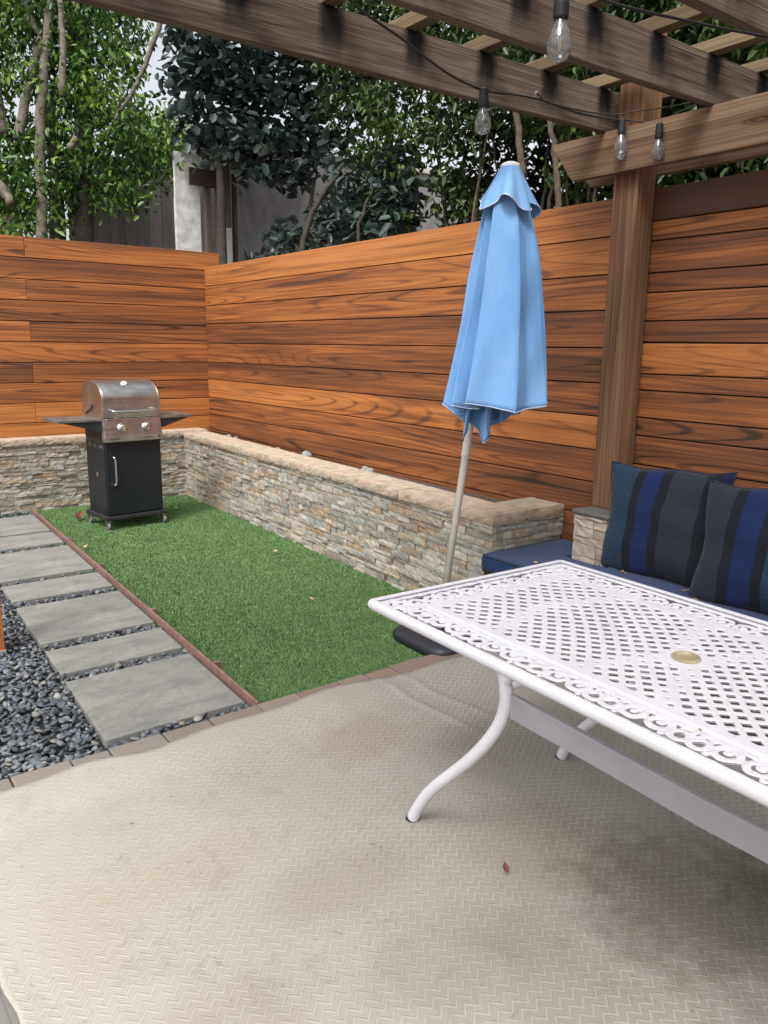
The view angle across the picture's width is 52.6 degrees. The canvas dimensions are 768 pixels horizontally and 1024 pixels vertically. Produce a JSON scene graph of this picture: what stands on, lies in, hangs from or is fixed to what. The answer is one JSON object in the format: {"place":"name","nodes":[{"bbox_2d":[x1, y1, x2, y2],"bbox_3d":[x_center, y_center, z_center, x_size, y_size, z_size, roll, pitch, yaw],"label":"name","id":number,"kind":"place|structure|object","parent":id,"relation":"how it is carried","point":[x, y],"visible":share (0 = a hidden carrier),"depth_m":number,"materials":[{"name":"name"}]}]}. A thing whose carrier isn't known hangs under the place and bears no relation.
{"place":"outdoors","nodes":[
{"label":"outdoors","id":0,"kind":"place"},
{"bbox_2d":[0,511,251,781],"bbox_3d":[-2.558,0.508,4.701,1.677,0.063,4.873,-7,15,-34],"label":"black pebbles","id":1,"kind":"object","parent":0,"point":[34,759],"visible":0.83,"depth_m":3.28,"materials":[{"name":"grey gravel"}]},
{"bbox_2d":[0,600,6,657],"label":"wooden post","id":2,"kind":"object","parent":1,"relation":"on","point":[2,645],"visible":0.69,"depth_m":3.81,"materials":[{"name":"wood"}]},
{"bbox_2d":[0,515,50,537],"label":"paver","id":3,"kind":"object","parent":1,"relation":"on","point":[21,525],"visible":0.73,"depth_m":6.40,"materials":[{"name":"concrete"}]},
{"bbox_2d":[0,531,63,553],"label":"paver","id":4,"kind":"object","parent":1,"relation":"on","point":[23,542],"visible":0.8,"depth_m":5.92,"materials":[{"name":"concrete"}]},
{"bbox_2d":[0,545,93,587],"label":"paver","id":5,"kind":"object","parent":1,"relation":"on","point":[29,566],"visible":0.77,"depth_m":5.30,"materials":[{"name":"concrete"}]},
{"bbox_2d":[2,572,112,607],"bbox_3d":[-2.037,0.481,4.857,0.599,0.041,0.350,-8,15,-36],"label":"paver","id":6,"kind":"object","parent":1,"relation":"on","point":[33,592],"visible":0.81,"depth_m":4.81,"materials":[{"name":"concrete"}]},
{"bbox_2d":[16,591,153,650],"bbox_3d":[-1.680,0.594,4.352,0.611,0.041,0.655,-8,15,-36],"label":"paver","id":7,"kind":"object","parent":1,"relation":"on","point":[61,622],"visible":0.78,"depth_m":4.29,"materials":[{"name":"concrete"}]},
{"bbox_2d":[46,628,181,681],"bbox_3d":[-1.339,0.701,3.869,0.598,0.041,0.325,-8,15,-36],"label":"paver","id":8,"kind":"object","parent":1,"relation":"on","point":[109,653],"visible":0.76,"depth_m":3.83,"materials":[{"name":"concrete"}]},
{"bbox_2d":[66,653,243,749],"bbox_3d":[-1.013,0.804,3.407,0.610,0.041,0.635,-8,15,-36],"label":"paver","id":9,"kind":"object","parent":1,"relation":"on","point":[128,703],"visible":0.88,"depth_m":3.35,"materials":[{"name":"concrete"}]},
{"bbox_2d":[6,495,480,706],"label":"artificial grass","id":10,"kind":"structure","parent":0,"point":[195,514],"depth_m":4.86,"materials":[{"name":"green plant"}]},
{"bbox_2d":[75,511,82,518],"bbox_3d":[-2.620,0.027,6.686,0.070,0.062,0.061,-10,16,-41],"label":"dry leaf","id":11,"kind":"object","parent":10,"relation":"on","point":[78,515],"visible":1,"depth_m":6.70,"materials":[{"name":"brown plant"}]},
{"bbox_2d":[43,379,192,529],"bbox_3d":[-2.178,-0.496,6.500,1.139,1.204,0.492,-10,16,-40],"label":"gas grill","id":12,"kind":"object","parent":10,"relation":"on","point":[122,422],"visible":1,"depth_m":6.36,"materials":[{"name":"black metal"}]},
{"bbox_2d":[104,439,162,515],"bbox_3d":[-2.044,-0.292,6.407,0.468,0.603,0.065,-10,16,-40],"label":"door","id":13,"kind":"structure","parent":12,"relation":"in","point":[133,468],"depth_m":6.41,"materials":[{"name":"black metal"}]},
{"bbox_2d":[30,507,258,705],"bbox_3d":[-1.852,0.404,5.176,0.053,0.064,4.719,-7,15,-34],"label":"garden edging","id":14,"kind":"object","parent":10,"relation":"on","point":[214,668],"visible":0.88,"depth_m":4.22,"materials":[{"name":"brown wood"}]},
{"bbox_2d":[0,428,564,623],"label":"retaining wall","id":15,"kind":"structure","parent":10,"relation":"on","point":[394,532],"depth_m":5.71,"materials":[{"name":"stone"}]},
{"bbox_2d":[205,199,612,540],"bbox_3d":[-0.254,-0.943,6.058,0.048,2.192,5.183,-8,15,-36],"label":"wooden fence","id":16,"kind":"object","parent":15,"relation":"on","point":[343,354],"visible":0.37,"depth_m":5.49,"materials":[{"name":"brown wood"}]},
{"bbox_2d":[321,459,502,502],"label":"planter soil","id":17,"kind":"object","parent":15,"relation":"in","point":[489,499],"depth_m":5.20,"materials":[{"name":"brown soil"}]},
{"bbox_2d":[393,161,547,655],"bbox_3d":[0.433,-0.450,3.738,0.500,2.333,0.706,-8,15,-36],"label":"patio umbrella","id":18,"kind":"object","parent":10,"relation":"on","point":[498,373],"visible":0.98,"depth_m":3.50,"materials":[{"name":"blue fabric"}]},
{"bbox_2d":[0,1,624,245],"label":"sky","id":19,"kind":"structure","parent":0,"point":[152,84],"materials":[{"name":"white"}]},
{"bbox_2d":[0,723,758,1023],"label":"patio","id":20,"kind":"structure","parent":0,"point":[8,1014],"depth_m":1.78,"materials":[{"name":"beige concrete"}]},
{"bbox_2d":[0,647,491,790],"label":"kerb","id":21,"kind":"structure","parent":20,"relation":"on","point":[152,742],"depth_m":3.07,"materials":[{"name":"concrete"}]},
{"bbox_2d":[0,649,767,1023],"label":"rug","id":22,"kind":"object","parent":20,"relation":"on","point":[288,863],"visible":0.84,"depth_m":2.21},
{"bbox_2d":[502,862,508,871],"bbox_3d":[0.353,1.026,2.248,0.018,0.023,0.020,7,14,28],"label":"dry leaf","id":23,"kind":"object","parent":22,"relation":"on","point":[505,866],"visible":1,"depth_m":2.25,"materials":[{"name":"brown plant"}]},
{"bbox_2d":[368,560,767,863],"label":"patio table","id":24,"kind":"object","parent":22,"relation":"on","point":[685,660],"visible":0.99,"depth_m":2.04,"materials":[{"name":"metal"}]},
{"bbox_2d":[572,506,609,566],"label":"stone pier","id":25,"kind":"structure","parent":20,"relation":"on","point":[591,524],"depth_m":3.97,"materials":[{"name":"stone"}]},
{"bbox_2d":[69,0,767,508],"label":"pergola","id":26,"kind":"object","parent":25,"relation":"on","point":[645,64],"visible":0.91,"depth_m":3.19,"materials":[{"name":"brown wood"}]},
{"bbox_2d":[348,0,767,160],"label":"string lights","id":27,"kind":"object","parent":26,"relation":"hanging from","point":[559,46],"visible":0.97,"depth_m":2.46,"materials":[{"name":"black"}]},
{"bbox_2d":[482,569,767,745],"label":"built in bench","id":28,"kind":"object","parent":20,"relation":"on","point":[727,717],"visible":0.02,"depth_m":3.25,"materials":[{"name":"grey concrete"}]},
{"bbox_2d":[481,538,767,652],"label":"seat cushion","id":29,"kind":"object","parent":28,"relation":"on","point":[525,556],"visible":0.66,"depth_m":3.96,"materials":[{"name":"blue fabric"}]},
{"bbox_2d":[598,461,737,586],"bbox_3d":[1.318,0.053,3.673,0.200,0.566,0.690,-8,15,-36],"label":"throw pillow","id":30,"kind":"object","parent":29,"relation":"on","point":[656,526],"visible":0.79,"depth_m":3.62,"materials":[{"name":"fabric"}]},
{"bbox_2d":[688,479,767,613],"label":"throw pillow","id":31,"kind":"object","parent":29,"relation":"on","point":[731,570],"visible":0.98,"depth_m":3.26,"materials":[{"name":"fabric"}]},
{"label":"ground","id":32,"kind":"structure","parent":0,"visible":0},
{"bbox_2d":[0,99,190,236],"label":"tree","id":33,"kind":"object","parent":32,"relation":"on","point":[155,147],"visible":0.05,"depth_m":19.89,"materials":[{"name":"green plant"}]},
{"bbox_2d":[0,0,201,242],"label":"ficus tree","id":34,"kind":"object","parent":32,"relation":"on","point":[86,101],"visible":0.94,"depth_m":9.03,"materials":[{"name":"green plant"}]},
{"bbox_2d":[0,234,218,437],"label":"wooden fence","id":35,"kind":"object","parent":32,"relation":"on","point":[74,315],"visible":0.6,"depth_m":7.29,"materials":[{"name":"brown wood"}]},
{"bbox_2d":[64,154,175,249],"bbox_3d":[-3.604,-2.879,10.952,1.466,3.971,0.029,-8,15,-36],"label":"plank fence","id":36,"kind":"object","parent":32,"relation":"on","point":[157,230],"visible":0.02,"depth_m":10.85,"materials":[{"name":"grey wood"}]},
{"bbox_2d":[172,151,201,251],"bbox_3d":[-2.324,-2.370,9.392,0.307,3.660,0.040,-8,15,-36],"label":"painted panel","id":37,"kind":"object","parent":32,"relation":"on","point":[187,215],"visible":0.42,"depth_m":9.11,"materials":[{"name":"white paint"}]},
{"bbox_2d":[188,126,238,263],"bbox_3d":[-2.029,-2.554,9.455,0.610,4.000,0.150,-8,15,-36],"label":"old fence post","id":38,"kind":"object","parent":32,"relation":"on","point":[205,178],"visible":0.12,"depth_m":9.25,"materials":[{"name":"grey paint"}]},
{"bbox_2d":[225,248,256,261],"bbox_3d":[-1.411,-2.687,8.203,0.498,0.202,0.271,-6,14,-29],"label":"strap leaf plant","id":39,"kind":"object","parent":32,"relation":"on","point":[249,258],"visible":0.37,"depth_m":8.22,"materials":[{"name":"plant"}]},
{"bbox_2d":[153,5,387,264],"bbox_3d":[-1.313,-3.084,9.074,2.753,5.593,1.751,0,12,-5],"label":"rubber tree","id":40,"kind":"object","parent":32,"relation":"on","point":[237,85],"visible":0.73,"depth_m":8.49,"materials":[{"name":"green plant"}]},
{"bbox_2d":[254,138,439,256],"bbox_3d":[-0.566,-2.716,7.486,1.176,1.749,3.422,-8,15,-36],"label":"broadleaf shrub","id":41,"kind":"object","parent":32,"relation":"on","point":[337,213],"visible":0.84,"depth_m":6.87,"materials":[{"name":"green plant"}]},
{"bbox_2d":[183,124,554,261],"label":"neighbour wall","id":42,"kind":"structure","parent":32,"relation":"on","point":[260,209],"depth_m":10.13,"materials":[{"name":"paint"}]},
{"bbox_2d":[307,0,767,240],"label":"vine hedge","id":43,"kind":"object","parent":32,"relation":"on","point":[521,133],"visible":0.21,"depth_m":6.18,"materials":[{"name":"green plant"}]},
{"bbox_2d":[633,169,767,487],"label":"wooden fence","id":44,"kind":"object","parent":32,"relation":"on","point":[702,407],"depth_m":3.63,"materials":[{"name":"brown wood"}]}
]}

